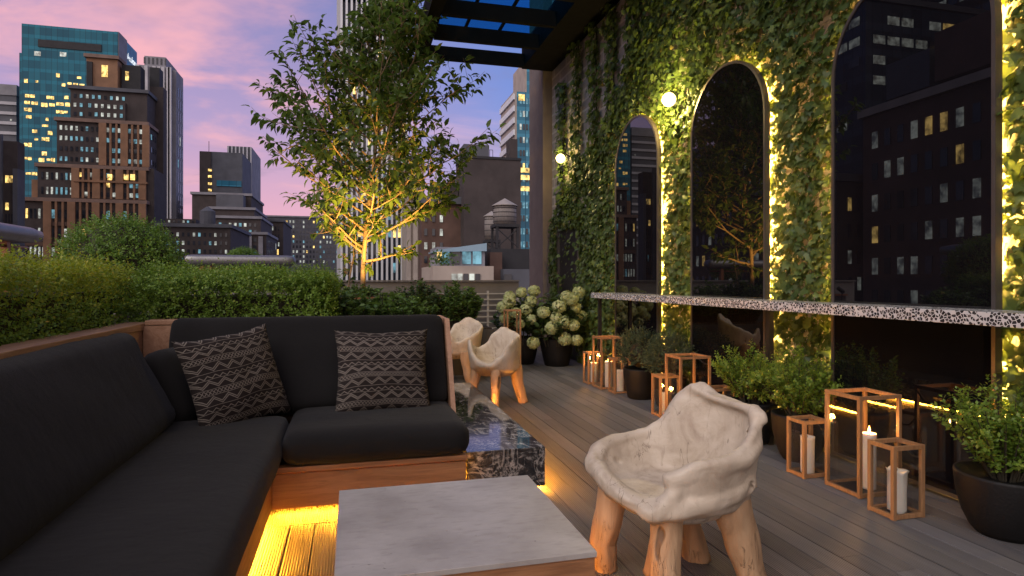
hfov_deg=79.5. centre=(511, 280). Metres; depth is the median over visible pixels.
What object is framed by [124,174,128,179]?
window
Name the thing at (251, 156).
office tower
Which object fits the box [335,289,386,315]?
shrub
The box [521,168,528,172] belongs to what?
window
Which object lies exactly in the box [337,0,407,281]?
office tower
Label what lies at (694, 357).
lantern
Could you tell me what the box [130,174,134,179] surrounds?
window
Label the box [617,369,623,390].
candle
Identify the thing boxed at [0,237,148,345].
hedge
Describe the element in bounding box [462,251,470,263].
window
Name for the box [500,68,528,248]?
glass tower
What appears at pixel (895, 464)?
lantern
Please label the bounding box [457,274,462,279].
window
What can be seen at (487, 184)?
brick building
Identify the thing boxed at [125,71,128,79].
window
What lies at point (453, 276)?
window
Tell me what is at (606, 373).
candle
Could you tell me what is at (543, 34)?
pergola
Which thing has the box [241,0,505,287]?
tree
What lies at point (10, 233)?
handrail
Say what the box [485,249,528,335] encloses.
rooftop house
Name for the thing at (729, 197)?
mirror
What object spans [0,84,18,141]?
office building
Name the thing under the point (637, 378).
potted shrub
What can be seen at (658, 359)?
potted shrub
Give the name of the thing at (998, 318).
bar counter
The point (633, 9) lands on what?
ivy strand
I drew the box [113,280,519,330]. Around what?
parapet
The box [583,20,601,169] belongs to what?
ivy strand
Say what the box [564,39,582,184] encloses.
ivy strand
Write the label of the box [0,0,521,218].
sky
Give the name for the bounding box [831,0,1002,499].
mirror
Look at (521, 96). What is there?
window
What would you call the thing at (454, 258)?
window
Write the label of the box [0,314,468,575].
corner sofa
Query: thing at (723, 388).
lantern
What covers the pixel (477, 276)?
window
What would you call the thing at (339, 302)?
shrub
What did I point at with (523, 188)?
window
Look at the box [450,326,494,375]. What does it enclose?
planter
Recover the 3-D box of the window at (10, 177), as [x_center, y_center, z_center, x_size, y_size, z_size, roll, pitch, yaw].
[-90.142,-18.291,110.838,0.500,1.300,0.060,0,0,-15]
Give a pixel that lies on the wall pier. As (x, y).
(540, 149)
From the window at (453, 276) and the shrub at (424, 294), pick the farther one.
the window at (453, 276)
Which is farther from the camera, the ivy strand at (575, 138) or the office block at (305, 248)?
the office block at (305, 248)
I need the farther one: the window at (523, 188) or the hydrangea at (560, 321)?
the window at (523, 188)
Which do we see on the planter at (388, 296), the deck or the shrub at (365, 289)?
the shrub at (365, 289)
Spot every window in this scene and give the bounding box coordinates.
[5,175,8,182]
[9,175,12,182]
[34,51,40,55]
[102,65,107,76]
[107,174,111,179]
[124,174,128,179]
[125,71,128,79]
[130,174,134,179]
[178,151,182,217]
[442,252,448,263]
[451,252,459,263]
[451,274,456,279]
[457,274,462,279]
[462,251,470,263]
[463,274,467,279]
[469,274,473,279]
[473,251,480,263]
[475,274,479,279]
[504,274,511,279]
[519,94,524,100]
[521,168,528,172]
[521,175,528,179]
[521,186,528,190]
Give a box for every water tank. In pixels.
[483,211,500,248]
[490,198,519,248]
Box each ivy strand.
[553,80,568,213]
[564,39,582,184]
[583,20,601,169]
[596,1,622,135]
[618,0,645,76]
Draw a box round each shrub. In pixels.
[291,284,352,315]
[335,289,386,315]
[339,284,381,296]
[355,288,404,314]
[383,294,440,314]
[388,278,444,314]
[436,280,483,327]
[615,324,660,399]
[640,330,697,406]
[710,338,782,444]
[757,342,843,462]
[928,373,1023,543]
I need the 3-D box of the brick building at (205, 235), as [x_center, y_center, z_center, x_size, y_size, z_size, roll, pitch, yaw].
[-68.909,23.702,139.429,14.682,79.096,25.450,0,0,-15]
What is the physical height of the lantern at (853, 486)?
0.585 m
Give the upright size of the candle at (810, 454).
0.242 m
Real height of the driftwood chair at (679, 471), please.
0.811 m
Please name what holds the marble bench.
on the deck
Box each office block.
[266,215,336,276]
[266,219,291,273]
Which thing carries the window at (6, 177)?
in the office building at (12, 182)
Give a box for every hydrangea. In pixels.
[490,285,550,364]
[525,286,588,366]
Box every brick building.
[25,53,166,291]
[155,207,250,273]
[415,139,520,279]
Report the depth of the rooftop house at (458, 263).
45.69 m
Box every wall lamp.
[556,152,569,162]
[662,91,681,106]
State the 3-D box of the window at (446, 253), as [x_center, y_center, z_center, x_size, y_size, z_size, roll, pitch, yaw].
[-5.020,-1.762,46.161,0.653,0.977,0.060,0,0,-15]
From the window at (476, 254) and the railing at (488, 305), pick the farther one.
the window at (476, 254)
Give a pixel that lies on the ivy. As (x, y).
(784, 233)
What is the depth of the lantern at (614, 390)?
6.92 m
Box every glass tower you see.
[19,23,136,196]
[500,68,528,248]
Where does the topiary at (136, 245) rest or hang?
in the planter
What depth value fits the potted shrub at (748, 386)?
4.75 m
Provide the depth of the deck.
3.20 m
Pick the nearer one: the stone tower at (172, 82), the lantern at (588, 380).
the lantern at (588, 380)
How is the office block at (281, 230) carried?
on the ground
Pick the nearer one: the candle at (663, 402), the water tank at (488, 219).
the candle at (663, 402)
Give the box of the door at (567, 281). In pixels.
[557,217,581,360]
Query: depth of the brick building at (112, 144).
134.09 m
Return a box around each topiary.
[47,211,189,317]
[222,245,260,270]
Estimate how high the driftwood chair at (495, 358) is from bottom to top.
0.776 m
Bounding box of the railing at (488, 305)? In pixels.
[442,291,518,328]
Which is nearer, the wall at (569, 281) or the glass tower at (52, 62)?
the wall at (569, 281)
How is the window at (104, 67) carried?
in the brick building at (112, 144)
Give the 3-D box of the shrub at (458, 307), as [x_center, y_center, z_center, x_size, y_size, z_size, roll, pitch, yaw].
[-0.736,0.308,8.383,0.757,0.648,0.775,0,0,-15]
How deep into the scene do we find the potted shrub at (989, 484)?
2.98 m
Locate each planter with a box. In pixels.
[347,294,465,321]
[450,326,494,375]
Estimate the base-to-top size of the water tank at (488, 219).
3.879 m
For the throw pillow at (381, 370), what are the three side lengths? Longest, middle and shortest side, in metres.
0.600 x 0.554 x 0.218 m
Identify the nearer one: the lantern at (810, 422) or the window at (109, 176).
the lantern at (810, 422)
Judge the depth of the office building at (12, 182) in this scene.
110.79 m
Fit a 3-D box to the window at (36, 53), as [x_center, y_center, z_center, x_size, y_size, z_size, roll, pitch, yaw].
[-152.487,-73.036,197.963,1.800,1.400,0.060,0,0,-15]
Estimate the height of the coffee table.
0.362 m
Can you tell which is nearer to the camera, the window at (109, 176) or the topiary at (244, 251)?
the topiary at (244, 251)
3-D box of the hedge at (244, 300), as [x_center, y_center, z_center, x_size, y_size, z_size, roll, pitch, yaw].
[-2.071,0.102,4.771,1.516,0.585,1.079,0,0,-15]
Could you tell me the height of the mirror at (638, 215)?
3.213 m
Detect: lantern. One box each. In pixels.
[503,309,520,363]
[583,351,602,384]
[592,335,622,389]
[608,357,630,393]
[651,373,678,417]
[665,352,710,410]
[709,384,735,396]
[786,414,824,478]
[825,387,901,498]
[867,437,924,520]
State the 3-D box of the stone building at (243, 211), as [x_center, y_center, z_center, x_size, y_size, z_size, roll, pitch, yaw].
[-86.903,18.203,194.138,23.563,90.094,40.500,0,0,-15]
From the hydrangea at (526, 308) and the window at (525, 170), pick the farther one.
the window at (525, 170)
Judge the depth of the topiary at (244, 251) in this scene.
11.92 m
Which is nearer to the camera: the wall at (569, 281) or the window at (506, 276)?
the wall at (569, 281)
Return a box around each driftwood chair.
[450,317,482,382]
[468,327,527,406]
[585,382,767,575]
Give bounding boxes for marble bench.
[454,382,544,485]
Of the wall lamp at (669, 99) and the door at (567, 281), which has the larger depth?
the door at (567, 281)
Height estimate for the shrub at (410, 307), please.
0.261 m
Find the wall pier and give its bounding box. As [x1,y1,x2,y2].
[529,70,551,350]
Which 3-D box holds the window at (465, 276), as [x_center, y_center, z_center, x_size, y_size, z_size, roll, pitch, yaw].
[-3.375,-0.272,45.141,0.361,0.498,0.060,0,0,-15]
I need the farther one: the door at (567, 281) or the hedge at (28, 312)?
the door at (567, 281)
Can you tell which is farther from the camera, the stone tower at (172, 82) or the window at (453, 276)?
the stone tower at (172, 82)
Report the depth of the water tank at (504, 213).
50.74 m
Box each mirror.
[615,115,661,375]
[690,61,769,396]
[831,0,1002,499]
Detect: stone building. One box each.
[190,192,277,254]
[402,160,423,281]
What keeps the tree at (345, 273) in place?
on the planter at (388, 296)
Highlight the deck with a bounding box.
[248,350,1023,575]
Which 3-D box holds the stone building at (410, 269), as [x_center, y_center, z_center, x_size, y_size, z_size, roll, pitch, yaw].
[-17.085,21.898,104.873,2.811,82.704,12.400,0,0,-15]
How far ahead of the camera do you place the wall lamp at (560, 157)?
9.87 m
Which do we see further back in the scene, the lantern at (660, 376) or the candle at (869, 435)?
the lantern at (660, 376)
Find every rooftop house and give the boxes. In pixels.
[422,243,493,281]
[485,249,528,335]
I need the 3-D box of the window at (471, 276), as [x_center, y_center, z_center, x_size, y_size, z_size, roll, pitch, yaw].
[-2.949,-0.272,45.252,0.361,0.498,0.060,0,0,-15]
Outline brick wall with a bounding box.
[552,0,1023,445]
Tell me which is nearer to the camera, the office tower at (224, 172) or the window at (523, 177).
the window at (523, 177)
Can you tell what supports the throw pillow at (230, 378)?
on the corner sofa
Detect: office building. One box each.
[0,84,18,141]
[0,134,24,290]
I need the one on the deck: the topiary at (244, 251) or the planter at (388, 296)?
the planter at (388, 296)
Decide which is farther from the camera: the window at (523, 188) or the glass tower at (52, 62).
the glass tower at (52, 62)
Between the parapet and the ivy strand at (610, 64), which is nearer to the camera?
the ivy strand at (610, 64)
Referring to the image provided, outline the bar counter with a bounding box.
[591,292,1023,444]
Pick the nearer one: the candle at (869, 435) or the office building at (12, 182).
the candle at (869, 435)
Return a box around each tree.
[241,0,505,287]
[337,219,367,286]
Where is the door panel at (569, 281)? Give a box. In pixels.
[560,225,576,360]
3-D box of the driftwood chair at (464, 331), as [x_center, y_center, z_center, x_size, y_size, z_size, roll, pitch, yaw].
[-0.651,0.868,7.728,0.578,0.796,0.581,0,0,10]
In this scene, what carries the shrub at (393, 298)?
in the planter
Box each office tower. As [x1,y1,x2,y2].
[200,151,250,193]
[227,146,260,200]
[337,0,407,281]
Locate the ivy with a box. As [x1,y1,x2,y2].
[547,0,1023,453]
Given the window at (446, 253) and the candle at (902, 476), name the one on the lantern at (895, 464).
the candle at (902, 476)
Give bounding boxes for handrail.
[0,223,43,291]
[185,255,295,272]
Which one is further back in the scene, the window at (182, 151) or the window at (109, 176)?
the window at (182, 151)
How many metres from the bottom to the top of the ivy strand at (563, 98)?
2.214 m
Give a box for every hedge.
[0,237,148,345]
[121,254,344,321]
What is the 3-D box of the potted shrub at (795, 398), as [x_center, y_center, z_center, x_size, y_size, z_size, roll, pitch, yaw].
[2.034,0.840,4.333,0.553,0.819,0.568,0,0,36]
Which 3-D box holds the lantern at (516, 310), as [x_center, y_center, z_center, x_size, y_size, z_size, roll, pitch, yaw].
[0.003,0.820,8.421,0.200,0.860,0.200,0,0,-15]
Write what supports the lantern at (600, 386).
on the deck
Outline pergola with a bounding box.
[416,0,619,71]
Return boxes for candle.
[591,362,596,381]
[605,361,611,386]
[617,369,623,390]
[662,392,664,413]
[800,434,814,473]
[863,427,876,490]
[886,466,908,513]
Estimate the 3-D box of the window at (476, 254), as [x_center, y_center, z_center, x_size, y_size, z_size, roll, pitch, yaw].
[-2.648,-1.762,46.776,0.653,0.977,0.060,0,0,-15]
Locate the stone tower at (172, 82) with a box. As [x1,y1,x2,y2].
[136,56,182,218]
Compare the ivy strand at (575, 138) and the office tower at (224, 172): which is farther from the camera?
the office tower at (224, 172)
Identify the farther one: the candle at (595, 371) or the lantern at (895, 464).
the candle at (595, 371)
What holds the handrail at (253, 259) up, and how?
on the terrace slab
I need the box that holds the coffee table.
[334,475,596,575]
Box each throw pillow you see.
[171,323,291,425]
[334,329,429,411]

